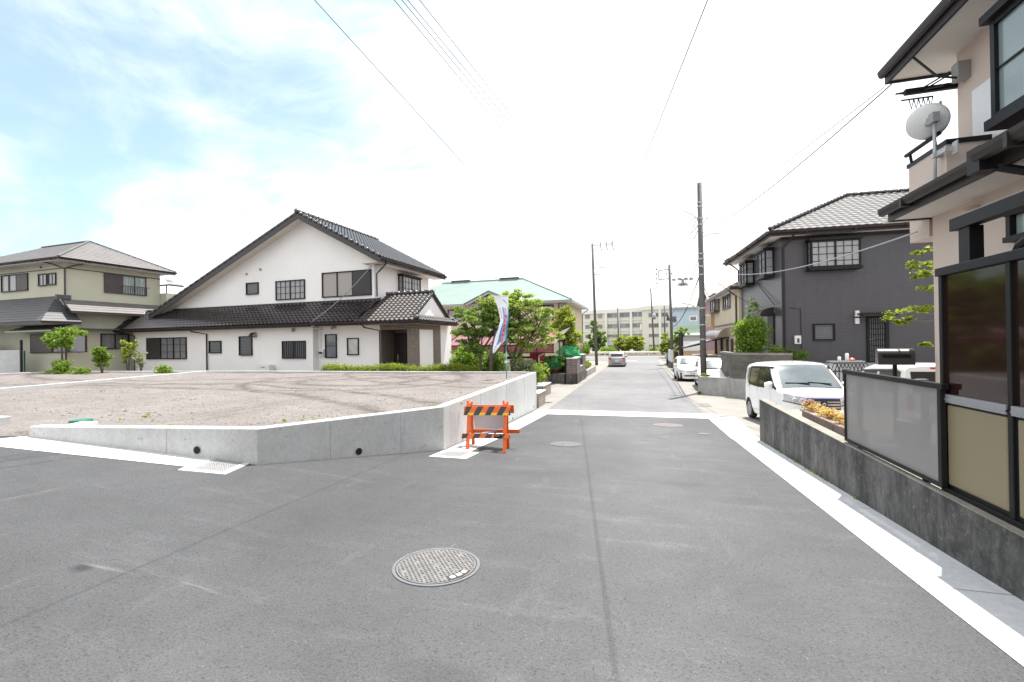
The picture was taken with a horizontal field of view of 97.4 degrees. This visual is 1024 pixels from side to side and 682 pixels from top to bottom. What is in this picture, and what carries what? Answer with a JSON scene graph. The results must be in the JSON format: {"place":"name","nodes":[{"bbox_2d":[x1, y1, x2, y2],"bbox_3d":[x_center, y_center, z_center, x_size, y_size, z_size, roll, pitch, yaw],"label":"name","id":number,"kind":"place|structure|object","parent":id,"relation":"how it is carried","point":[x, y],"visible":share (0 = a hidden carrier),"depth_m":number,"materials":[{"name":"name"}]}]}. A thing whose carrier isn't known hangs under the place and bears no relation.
{"place":"outdoors","nodes":[
{"label":"outdoors","id":0,"kind":"place"},
{"bbox_2d":[0,429,28,435],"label":"bare soil","id":1,"kind":"structure","parent":0,"point":[6,432],"depth_m":6.73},
{"bbox_2d":[0,372,524,429],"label":"bare soil","id":2,"kind":"structure","parent":0,"point":[28,418],"depth_m":10.90,"materials":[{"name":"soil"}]},
{"bbox_2d":[50,358,73,373],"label":"garden bush","id":3,"kind":"object","parent":2,"relation":"on","point":[59,367],"visible":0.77,"depth_m":22.27,"materials":[{"name":"green plant"}]},
{"bbox_2d":[40,326,87,370],"bbox_3d":[-22.982,0.630,22.909,2.439,2.801,1.510,-1,0,16],"label":"garden tree","id":4,"kind":"object","parent":2,"relation":"on","point":[65,341],"visible":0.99,"depth_m":22.72,"materials":[{"name":"green plant"}]},
{"bbox_2d":[90,346,114,372],"bbox_3d":[-20.168,1.119,22.137,0.875,1.736,1.017,-1,0,-14],"label":"garden tree","id":5,"kind":"object","parent":2,"relation":"on","point":[101,357],"visible":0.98,"depth_m":22.07,"materials":[{"name":"green plant"}]},
{"bbox_2d":[0,371,205,390],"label":"kerb","id":6,"kind":"structure","parent":2,"relation":"on","point":[69,383],"depth_m":15.62,"materials":[{"name":"concrete"}]},
{"bbox_2d":[86,371,528,373],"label":"kerb","id":7,"kind":"structure","parent":2,"relation":"on","point":[413,372],"depth_m":19.27,"materials":[{"name":"concrete"}]},
{"bbox_2d":[493,295,508,377],"bbox_3d":[-0.360,-0.083,14.888,0.562,2.886,0.146,-1,0,5],"label":"banner flag","id":8,"kind":"object","parent":2,"relation":"on","point":[503,310],"visible":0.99,"depth_m":14.88,"materials":[{"name":"white fabric"}]},
{"bbox_2d":[0,0,957,310],"label":"sky","id":9,"kind":"structure","parent":0,"point":[174,135],"materials":[{"name":"white"}]},
{"bbox_2d":[0,411,1023,681],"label":"road","id":10,"kind":"structure","parent":0,"point":[624,549],"depth_m":3.35,"materials":[{"name":"asphalt"}]},
{"bbox_2d":[0,436,204,465],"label":"concrete gutter","id":11,"kind":"object","parent":10,"relation":"on","point":[40,444],"visible":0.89,"depth_m":6.23,"materials":[{"name":"concrete"}]},
{"bbox_2d":[178,458,249,474],"bbox_3d":[-3.952,1.691,6.024,0.656,0.140,0.752,-1,0,-2],"label":"drain grating","id":12,"kind":"object","parent":10,"relation":"on","point":[214,466],"visible":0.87,"depth_m":5.93,"materials":[{"name":"metal"}]},
{"bbox_2d":[392,548,479,586],"bbox_3d":[-0.599,1.796,3.580,0.693,0.040,0.694,-1,-3,16],"label":"manhole cover","id":13,"kind":"object","parent":10,"relation":"on","point":[434,567],"visible":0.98,"depth_m":3.53,"materials":[{"name":"grey metal"}]},
{"bbox_2d":[429,450,478,458],"bbox_3d":[-0.991,1.994,7.803,0.591,0.157,0.810,-1,0,16],"label":"drain grating","id":14,"kind":"object","parent":10,"relation":"on","point":[454,454],"visible":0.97,"depth_m":7.76,"materials":[{"name":"concrete"}]},
{"bbox_2d":[462,400,519,452],"bbox_3d":[-0.397,1.615,8.573,1.040,0.964,0.585,-1,0,7],"label":"barricade","id":15,"kind":"object","parent":10,"relation":"on","point":[487,419],"visible":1,"depth_m":8.51,"materials":[{"name":"orange plastic"}]},
{"bbox_2d":[446,409,546,451],"bbox_3d":[0.169,2.245,12.348,0.610,0.588,9.033,-1,0,14],"label":"concrete gutter","id":16,"kind":"object","parent":10,"relation":"on","point":[524,421],"visible":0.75,"depth_m":10.57,"materials":[{"name":"concrete"}]},
{"bbox_2d":[734,439,771,447],"bbox_3d":[4.998,2.127,9.379,0.550,0.054,0.940,-1,0,16],"label":"concrete gutter","id":17,"kind":"object","parent":10,"relation":"on","point":[751,443],"visible":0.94,"depth_m":9.32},
{"bbox_2d":[742,446,807,469],"bbox_3d":[4.592,2.044,7.967,0.550,0.115,1.982,-1,0,16],"label":"concrete gutter","id":18,"kind":"object","parent":10,"relation":"on","point":[771,457],"visible":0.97,"depth_m":7.79,"materials":[{"name":"concrete"}]},
{"bbox_2d":[771,468,869,507],"bbox_3d":[4.042,1.932,6.054,0.550,0.115,1.982,-1,0,16],"label":"concrete gutter","id":19,"kind":"object","parent":10,"relation":"on","point":[814,488],"visible":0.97,"depth_m":5.81,"materials":[{"name":"concrete"}]},
{"bbox_2d":[818,505,1012,594],"bbox_3d":[3.491,1.819,4.142,0.550,0.115,1.982,-1,0,16],"label":"concrete gutter","id":20,"kind":"object","parent":10,"relation":"on","point":[917,559],"visible":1,"depth_m":3.83,"materials":[{"name":"concrete"}]},
{"bbox_2d":[920,585,1023,665],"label":"concrete gutter","id":21,"kind":"object","parent":10,"relation":"on","point":[996,619],"visible":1,"depth_m":2.88,"materials":[{"name":"concrete"}]},
{"bbox_2d":[545,384,574,402],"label":"driveway","id":22,"kind":"structure","parent":0,"point":[557,389],"depth_m":23.90,"materials":[{"name":"concrete"}]},
{"bbox_2d":[548,360,701,413],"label":"street","id":23,"kind":"structure","parent":0,"point":[641,386],"depth_m":21.76,"materials":[{"name":"asphalt"}]},
{"bbox_2d":[536,364,607,409],"bbox_3d":[7.387,2.575,38.562,0.460,0.143,45.800,-1,0,16],"label":"gutter","id":24,"kind":"object","parent":23,"relation":"on","point":[555,400],"visible":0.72,"depth_m":22.31,"materials":[{"name":"concrete"}]},
{"bbox_2d":[608,352,627,366],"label":"silver car","id":25,"kind":"object","parent":23,"relation":"on","point":[616,358],"visible":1,"depth_m":45.41,"materials":[{"name":"paint"}]},
{"bbox_2d":[544,410,722,418],"bbox_3d":[3.945,2.451,15.136,6.157,0.066,1.484,-1,0,16],"label":"drain channel","id":26,"kind":"object","parent":23,"relation":"on","point":[642,414],"visible":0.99,"depth_m":15.03,"materials":[{"name":"concrete"}]},
{"bbox_2d":[657,360,723,414],"bbox_3d":[13.029,2.482,36.944,0.600,0.143,45.800,-1,0,16],"label":"gutter","id":27,"kind":"object","parent":23,"relation":"on","point":[690,391],"visible":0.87,"depth_m":20.71,"materials":[{"name":"concrete"}]},
{"bbox_2d":[586,357,665,360],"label":"cross street","id":28,"kind":"structure","parent":0,"point":[627,358],"depth_m":65.53,"materials":[{"name":"asphalt"}]},
{"bbox_2d":[586,350,665,355],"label":"river bank","id":29,"kind":"structure","parent":0,"point":[642,354],"depth_m":83.06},
{"bbox_2d":[587,320,607,351],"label":"tree","id":30,"kind":"object","parent":29,"relation":"on","point":[601,344],"visible":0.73,"depth_m":95.61,"materials":[{"name":"green plant"}]},
{"bbox_2d":[621,335,645,353],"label":"bank tree","id":31,"kind":"object","parent":29,"relation":"on","point":[633,340],"visible":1,"depth_m":87.48,"materials":[{"name":"green plant"}]},
{"bbox_2d":[663,367,759,439],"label":"driveway","id":32,"kind":"structure","parent":0,"point":[727,406],"depth_m":16.54,"materials":[{"name":"concrete"}]},
{"bbox_2d":[673,356,699,380],"bbox_3d":[11.334,1.714,28.801,1.978,1.530,3.032,-1,0,14],"label":"white car","id":33,"kind":"object","parent":32,"relation":"on","point":[683,367],"visible":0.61,"depth_m":27.99,"materials":[{"name":"paint"}]},
{"bbox_2d":[678,333,728,355],"bbox_3d":[14.162,0.942,31.831,4.305,3.137,5.087,-1,0,16],"label":"carport","id":34,"kind":"object","parent":32,"relation":"on","point":[681,346],"visible":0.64,"depth_m":31.45,"materials":[{"name":"white metal"}]},
{"bbox_2d":[694,357,730,384],"bbox_3d":[10.561,1.663,23.559,2.038,1.570,4.232,-1,0,19],"label":"white car","id":35,"kind":"object","parent":32,"relation":"on","point":[714,369],"visible":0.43,"depth_m":22.78,"materials":[{"name":"paint"}]},
{"bbox_2d":[745,360,843,417],"bbox_3d":[7.888,1.407,12.605,1.988,1.805,3.724,-1,-3,13],"label":"white van","id":36,"kind":"object","parent":32,"relation":"on","point":[790,384],"visible":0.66,"depth_m":11.84,"materials":[{"name":"paint"}]},
{"bbox_2d":[826,361,867,381],"bbox_3d":[11.541,1.524,15.447,1.182,1.682,0.335,-1,0,13],"label":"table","id":37,"kind":"object","parent":32,"relation":"on","point":[835,368],"visible":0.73,"depth_m":15.38,"materials":[{"name":"metal"}]},
{"bbox_2d":[862,362,935,381],"bbox_3d":[10.312,1.428,11.859,1.838,1.720,3.414,-1,-3,16],"label":"white van","id":38,"kind":"object","parent":32,"relation":"on","point":[922,370],"visible":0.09,"depth_m":10.56,"materials":[{"name":"paint"}]},
{"bbox_2d":[535,349,999,593],"bbox_3d":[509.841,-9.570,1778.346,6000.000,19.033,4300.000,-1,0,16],"label":"ground","id":39,"kind":"structure","parent":0,"point":[601,364],"depth_m":55.84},
{"bbox_2d":[29,372,536,464],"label":"retaining wall","id":40,"kind":"structure","parent":39,"relation":"on","point":[443,426],"depth_m":6.75,"materials":[{"name":"concrete"}]},
{"bbox_2d":[449,345,488,371],"bbox_3d":[-1.875,1.094,20.468,2.115,2.088,1.300,-1,0,16],"label":"garden bush","id":41,"kind":"object","parent":39,"relation":"on","point":[467,358],"visible":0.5,"depth_m":20.22,"materials":[{"name":"green plant"}]},
{"bbox_2d":[450,300,516,370],"bbox_3d":[-1.258,-0.041,19.167,2.840,3.636,1.956,-1,0,16],"label":"garden tree","id":42,"kind":"object","parent":39,"relation":"on","point":[470,315],"visible":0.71,"depth_m":18.92,"materials":[{"name":"green plant"}]},
{"bbox_2d":[475,295,502,371],"bbox_3d":[-0.815,-0.080,18.919,1.330,3.706,1.026,-1,0,16],"label":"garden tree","id":43,"kind":"object","parent":39,"relation":"on","point":[495,316],"visible":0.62,"depth_m":18.67,"materials":[{"name":"green plant"}]},
{"bbox_2d":[482,349,509,371],"bbox_3d":[-0.875,1.224,20.806,1.302,1.717,1.698,-1,0,-28],"label":"garden bush","id":44,"kind":"object","parent":39,"relation":"on","point":[498,364],"visible":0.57,"depth_m":20.38,"materials":[{"name":"green plant"}]},
{"bbox_2d":[451,327,569,364],"bbox_3d":[-0.266,0.979,28.457,7.528,3.619,3.120,-1,0,16],"label":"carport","id":45,"kind":"object","parent":39,"relation":"on","point":[537,351],"visible":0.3,"depth_m":27.06,"materials":[{"name":"red"}]},
{"bbox_2d":[509,358,536,371],"bbox_3d":[0.497,1.498,19.213,1.217,1.512,0.962,-1,0,-12],"label":"planter shrub","id":46,"kind":"object","parent":39,"relation":"on","point":[525,366],"visible":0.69,"depth_m":19.11,"materials":[{"name":"green plant"}]},
{"bbox_2d":[501,288,564,371],"bbox_3d":[0.606,-0.230,19.654,3.440,4.172,2.170,-1,0,16],"label":"garden tree","id":47,"kind":"object","parent":39,"relation":"on","point":[522,326],"visible":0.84,"depth_m":19.41,"materials":[{"name":"green plant"}]},
{"bbox_2d":[530,356,566,383],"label":"garden wall","id":48,"kind":"structure","parent":39,"relation":"on","point":[559,378],"depth_m":27.42,"materials":[{"name":"concrete"}]},
{"bbox_2d":[555,345,582,361],"bbox_3d":[3.686,1.134,29.346,1.808,1.796,1.402,-1,0,16],"label":"netted shrub","id":49,"kind":"object","parent":48,"relation":"on","point":[567,351],"visible":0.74,"depth_m":29.03,"materials":[{"name":"green plant"}]},
{"bbox_2d":[550,305,582,346],"bbox_3d":[3.586,-0.179,29.992,2.342,4.426,1.975,-1,0,16],"label":"garden tree","id":50,"kind":"object","parent":39,"relation":"on","point":[565,317],"visible":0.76,"depth_m":29.61,"materials":[{"name":"green plant"}]},
{"bbox_2d":[566,354,585,383],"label":"brick wall","id":51,"kind":"structure","parent":39,"relation":"on","point":[576,370],"depth_m":27.13,"materials":[{"name":"brick"}]},
{"bbox_2d":[591,241,613,364],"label":"utility pole","id":52,"kind":"object","parent":39,"relation":"on","point":[594,313],"visible":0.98,"depth_m":49.87,"materials":[{"name":"concrete"}]},
{"bbox_2d":[314,0,591,304],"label":"cable","id":53,"kind":"object","parent":52,"relation":"attached to","point":[415,110],"visible":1,"depth_m":5.74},
{"bbox_2d":[599,0,707,272],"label":"cable","id":54,"kind":"object","parent":52,"relation":"attached to","point":[667,101],"visible":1,"depth_m":5.02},
{"bbox_2d":[582,301,669,348],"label":"school","id":55,"kind":"object","parent":39,"relation":"on","point":[635,321],"visible":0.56,"depth_m":139.44,"materials":[{"name":"beige concrete"}]},
{"bbox_2d":[656,264,673,352],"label":"utility pole","id":56,"kind":"object","parent":39,"relation":"on","point":[670,311],"visible":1,"depth_m":42.91,"materials":[{"name":"concrete"}]},
{"bbox_2d":[659,332,676,364],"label":"garden tree","id":57,"kind":"object","parent":39,"relation":"on","point":[664,346],"visible":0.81,"depth_m":47.37,"materials":[{"name":"green plant"}]},
{"bbox_2d":[671,285,699,350],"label":"blue building","id":58,"kind":"structure","parent":39,"relation":"on","point":[689,320],"depth_m":65.55,"materials":[{"name":"paint"}]},
{"bbox_2d":[682,182,720,376],"bbox_3d":[9.052,-2.531,21.512,1.825,10.108,0.532,-1,0,16],"label":"utility pole","id":59,"kind":"object","parent":39,"relation":"on","point":[702,339],"visible":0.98,"depth_m":21.50,"materials":[{"name":"concrete"}]},
{"bbox_2d":[703,84,891,232],"bbox_3d":[7.657,-4.680,14.450,0.021,1.026,14.554,-1,0,12],"label":"cable","id":60,"kind":"object","parent":59,"relation":"attached to","point":[814,151],"visible":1,"depth_m":9.72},
{"bbox_2d":[703,231,917,274],"bbox_3d":[7.499,-2.588,14.087,0.021,2.004,15.362,-1,0,12],"label":"cable","id":61,"kind":"object","parent":59,"relation":"attached to","point":[829,259],"visible":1,"depth_m":8.88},
{"bbox_2d":[696,281,735,349],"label":"mauve house","id":62,"kind":"structure","parent":39,"relation":"on","point":[712,288],"depth_m":43.01,"materials":[{"name":"pink tile"}]},
{"bbox_2d":[698,375,745,397],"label":"wall","id":63,"kind":"structure","parent":39,"relation":"on","point":[723,386],"depth_m":20.05,"materials":[{"name":"grey concrete"}]},
{"bbox_2d":[720,351,792,378],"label":"block wall","id":64,"kind":"structure","parent":63,"relation":"on","point":[734,365],"depth_m":19.36,"materials":[{"name":"concrete"}]},
{"bbox_2d":[730,297,771,352],"bbox_3d":[10.576,-0.531,19.999,1.556,2.857,1.361,-1,0,-22],"label":"garden bush","id":65,"kind":"object","parent":64,"relation":"on","point":[749,333],"visible":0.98,"depth_m":19.78,"materials":[{"name":"green plant"}]},
{"bbox_2d":[706,281,742,354],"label":"cream house","id":66,"kind":"structure","parent":39,"relation":"on","point":[725,307],"depth_m":30.00,"materials":[{"name":"beige paint"}]},
{"bbox_2d":[709,417,759,439],"bbox_3d":[5.855,2.291,12.182,0.852,0.283,4.945,-1,0,21],"label":"concrete gutter","id":67,"kind":"object","parent":39,"relation":"on","point":[727,425],"visible":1,"depth_m":11.81,"materials":[{"name":"concrete"}]},
{"bbox_2d":[759,399,1023,600],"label":"boundary wall","id":68,"kind":"structure","parent":39,"relation":"on","point":[988,546],"depth_m":4.37,"materials":[{"name":"concrete"}]},
{"bbox_2d":[842,369,948,488],"bbox_3d":[4.004,0.838,4.809,0.080,0.967,1.991,-1,0,16],"label":"fence","id":69,"kind":"object","parent":68,"relation":"on","point":[900,422],"visible":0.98,"depth_m":4.52,"materials":[{"name":"silver metal"}]},
{"bbox_2d":[935,247,1023,530],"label":"terrace screen","id":70,"kind":"object","parent":68,"relation":"on","point":[981,325],"visible":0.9,"depth_m":3.45,"materials":[{"name":"glass"}]},
{"bbox_2d":[788,409,843,415],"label":"yard","id":71,"kind":"structure","parent":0,"point":[797,411],"depth_m":9.04,"materials":[{"name":"concrete"}]},
{"bbox_2d":[800,399,824,421],"bbox_3d":[5.153,1.214,7.686,0.271,0.417,0.574,-1,0,16],"label":"flower trough","id":72,"kind":"object","parent":71,"relation":"on","point":[809,411],"visible":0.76,"depth_m":7.71,"materials":[{"name":"brown plastic"}]},
{"bbox_2d":[812,406,842,430],"bbox_3d":[4.974,1.233,7.059,0.269,0.380,0.779,-1,0,16],"label":"flower trough","id":73,"kind":"object","parent":71,"relation":"on","point":[824,418],"visible":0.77,"depth_m":7.00,"materials":[{"name":"brown plastic"}]},
{"bbox_2d":[831,411,843,435],"bbox_3d":[4.799,1.225,6.377,0.298,0.397,0.651,-1,0,16],"label":"flower trough","id":74,"kind":"object","parent":71,"relation":"on","point":[838,427],"visible":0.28,"depth_m":6.53,"materials":[{"name":"brown plastic"}]},
{"bbox_2d":[875,348,915,376],"bbox_3d":[5.625,0.761,6.594,0.432,1.301,0.223,-1,0,30],"label":"letter box","id":75,"kind":"object","parent":71,"relation":"on","point":[894,358],"visible":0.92,"depth_m":6.53,"materials":[{"name":"silver metal"}]},
{"bbox_2d":[880,245,933,346],"bbox_3d":[8.638,-0.128,8.516,1.506,3.840,3.520,-1,0,6],"label":"garden tree","id":76,"kind":"object","parent":71,"relation":"on","point":[925,308],"visible":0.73,"depth_m":9.51,"materials":[{"name":"green plant"}]},
{"bbox_2d":[877,0,1023,382],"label":"beige house","id":77,"kind":"structure","parent":71,"relation":"on","point":[966,204],"depth_m":5.80,"materials":[{"name":"paint"}]},
{"bbox_2d":[905,100,958,178],"bbox_3d":[5.790,-2.675,6.153,0.420,1.364,0.609,-1,0,16],"label":"satellite dish","id":78,"kind":"object","parent":77,"relation":"attached to","point":[925,121],"visible":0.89,"depth_m":6.20,"materials":[{"name":"metal"}]},
{"bbox_2d":[979,0,1023,131],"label":"bay window","id":79,"kind":"structure","parent":77,"relation":"in","point":[1005,19],"depth_m":5.36,"materials":[{"name":"black glass"}]},
{"bbox_2d":[1002,210,1023,242],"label":"window","id":80,"kind":"structure","parent":77,"relation":"in","point":[1014,222],"depth_m":4.95,"materials":[{"name":"black glass"}]},
{"bbox_2d":[716,354,934,370],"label":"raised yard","id":81,"kind":"structure","parent":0,"point":[850,364],"depth_m":17.46,"materials":[{"name":"grey concrete"}]},
{"bbox_2d":[777,347,811,360],"bbox_3d":[12.004,0.636,19.259,1.536,0.788,0.598,-1,0,16],"label":"garden bush","id":82,"kind":"object","parent":81,"relation":"on","point":[800,354],"visible":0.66,"depth_m":19.14,"materials":[{"name":"green plant"}]},
{"bbox_2d":[723,188,934,362],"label":"dark house","id":83,"kind":"structure","parent":81,"relation":"on","point":[829,310],"depth_m":19.28,"materials":[{"name":"grey"}]},
{"bbox_2d":[738,260,754,287],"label":"bay window","id":84,"kind":"structure","parent":83,"relation":"in","point":[747,266],"depth_m":23.72,"materials":[{"name":"grey glass"}]},
{"bbox_2d":[755,247,774,280],"bbox_3d":[11.940,-3.623,21.274,0.470,1.364,1.270,-1,0,13],"label":"bay window","id":85,"kind":"structure","parent":83,"relation":"in","point":[765,256],"depth_m":20.76,"materials":[{"name":"grey glass"}]},
{"bbox_2d":[767,316,774,352],"bbox_3d":[12.191,0.070,21.167,0.049,2.763,0.800,-1,0,13],"label":"side door","id":86,"kind":"structure","parent":83,"relation":"in","point":[770,319],"depth_m":21.03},
{"bbox_2d":[813,323,835,340],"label":"window","id":87,"kind":"structure","parent":83,"relation":"in","point":[820,331],"depth_m":19.41,"materials":[{"name":"grey glass"}]},
{"bbox_2d":[805,235,863,271],"bbox_3d":[13.694,-3.704,19.141,1.996,1.365,0.470,-1,0,13],"label":"bay window","id":88,"kind":"structure","parent":83,"relation":"in","point":[824,248],"depth_m":19.01,"materials":[{"name":"white glass"}]},
{"bbox_2d":[866,316,889,361],"bbox_3d":[15.409,-0.082,18.930,0.803,1.960,0.154,-1,0,13],"label":"door","id":89,"kind":"structure","parent":83,"relation":"in","point":[877,330],"depth_m":18.97,"materials":[{"name":"black metal"}]},
{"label":"yard","id":90,"kind":"structure","parent":0,"visible":0},
{"bbox_2d":[0,350,25,372],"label":"white panel fence","id":91,"kind":"object","parent":90,"relation":"on","point":[9,361],"visible":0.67,"depth_m":27.25,"materials":[{"name":"metal"}]},
{"bbox_2d":[0,240,183,371],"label":"olive house","id":92,"kind":"structure","parent":90,"relation":"on","point":[98,292],"depth_m":28.75,"materials":[{"name":"beige paint"}]},
{"bbox_2d":[0,273,28,292],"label":"window","id":93,"kind":"structure","parent":92,"relation":"in","point":[14,282],"depth_m":29.12,"materials":[{"name":"grey glass"}]},
{"bbox_2d":[29,333,86,352],"bbox_3d":[-27.995,0.122,27.719,5.419,1.205,0.130,-1,0,18],"label":"window","id":94,"kind":"structure","parent":92,"relation":"in","point":[37,345],"depth_m":27.89,"materials":[{"name":"glass"}]},
{"bbox_2d":[100,333,129,348],"bbox_3d":[-26.378,0.021,29.926,0.130,1.018,1.646,-1,0,18],"label":"window","id":95,"kind":"structure","parent":92,"relation":"in","point":[111,341],"depth_m":29.84,"materials":[{"name":"grey glass"}]},
{"bbox_2d":[104,273,146,295],"bbox_3d":[-26.153,-3.811,30.603,0.250,1.272,2.633,-1,0,19],"label":"window","id":96,"kind":"structure","parent":92,"relation":"in","point":[113,283],"depth_m":30.51,"materials":[{"name":"grey glass"}]},
{"bbox_2d":[120,340,139,370],"bbox_3d":[-19.972,0.935,23.496,0.935,2.101,0.592,-1,0,-28],"label":"garden shrub","id":97,"kind":"object","parent":90,"relation":"on","point":[125,351],"visible":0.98,"depth_m":23.45,"materials":[{"name":"green plant"}]},
{"bbox_2d":[112,208,458,370],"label":"white house","id":98,"kind":"structure","parent":90,"relation":"on","point":[299,290],"depth_m":26.72,"materials":[{"name":"paint"}]},
{"bbox_2d":[146,337,186,358],"bbox_3d":[-22.438,0.476,29.196,3.659,1.389,0.130,-1,0,18],"label":"window","id":99,"kind":"structure","parent":98,"relation":"in","point":[173,347],"depth_m":29.19,"materials":[{"name":"glass"}]},
{"bbox_2d":[208,341,221,352],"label":"window","id":100,"kind":"structure","parent":98,"relation":"in","point":[214,346],"depth_m":27.86,"materials":[{"name":"grey glass"}]},
{"bbox_2d":[238,336,252,355],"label":"window","id":101,"kind":"structure","parent":98,"relation":"in","point":[245,342],"depth_m":27.08,"materials":[{"name":"grey glass"}]},
{"bbox_2d":[245,282,258,294],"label":"window","id":102,"kind":"structure","parent":98,"relation":"in","point":[252,288],"depth_m":28.20,"materials":[{"name":"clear glass"}]},
{"bbox_2d":[275,279,304,299],"bbox_3d":[-13.428,-3.090,27.232,2.223,1.168,0.130,-1,0,18],"label":"window","id":103,"kind":"structure","parent":98,"relation":"in","point":[287,289],"depth_m":27.23,"materials":[{"name":"grey glass"}]},
{"bbox_2d":[281,341,305,358],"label":"window","id":104,"kind":"structure","parent":98,"relation":"in","point":[290,349],"depth_m":25.87,"materials":[{"name":"metal"}]},
{"bbox_2d":[324,334,336,357],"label":"window","id":105,"kind":"structure","parent":98,"relation":"in","point":[330,339],"depth_m":25.64,"materials":[{"name":"glass"}]},
{"bbox_2d":[321,269,371,297],"bbox_3d":[-9.553,-3.296,25.936,3.418,1.456,0.130,-1,0,18],"label":"window","id":106,"kind":"structure","parent":98,"relation":"in","point":[334,284],"depth_m":25.96,"materials":[{"name":"beige glass"}]},
{"bbox_2d":[347,338,358,354],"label":"window","id":107,"kind":"structure","parent":98,"relation":"in","point":[352,343],"depth_m":25.16,"materials":[{"name":"white glass"}]},
{"bbox_2d":[394,334,405,366],"bbox_3d":[-6.436,0.854,25.538,0.984,2.445,0.070,-1,0,18],"label":"door","id":108,"kind":"structure","parent":98,"relation":"in","point":[399,340],"depth_m":25.48,"materials":[{"name":"wood"}]},
{"bbox_2d":[397,273,421,290],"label":"bay window","id":109,"kind":"structure","parent":98,"relation":"in","point":[406,282],"depth_m":28.23,"materials":[{"name":"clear glass"}]},
{"bbox_2d":[321,361,481,371],"bbox_3d":[-4.955,1.353,19.469,7.753,0.968,0.924,-1,0,16],"label":"hedge","id":110,"kind":"object","parent":90,"relation":"on","point":[402,367],"visible":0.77,"depth_m":19.29,"materials":[{"name":"green plant"}]},
{"bbox_2d":[429,267,588,357],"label":"green roof house","id":111,"kind":"structure","parent":90,"relation":"on","point":[466,294],"depth_m":39.27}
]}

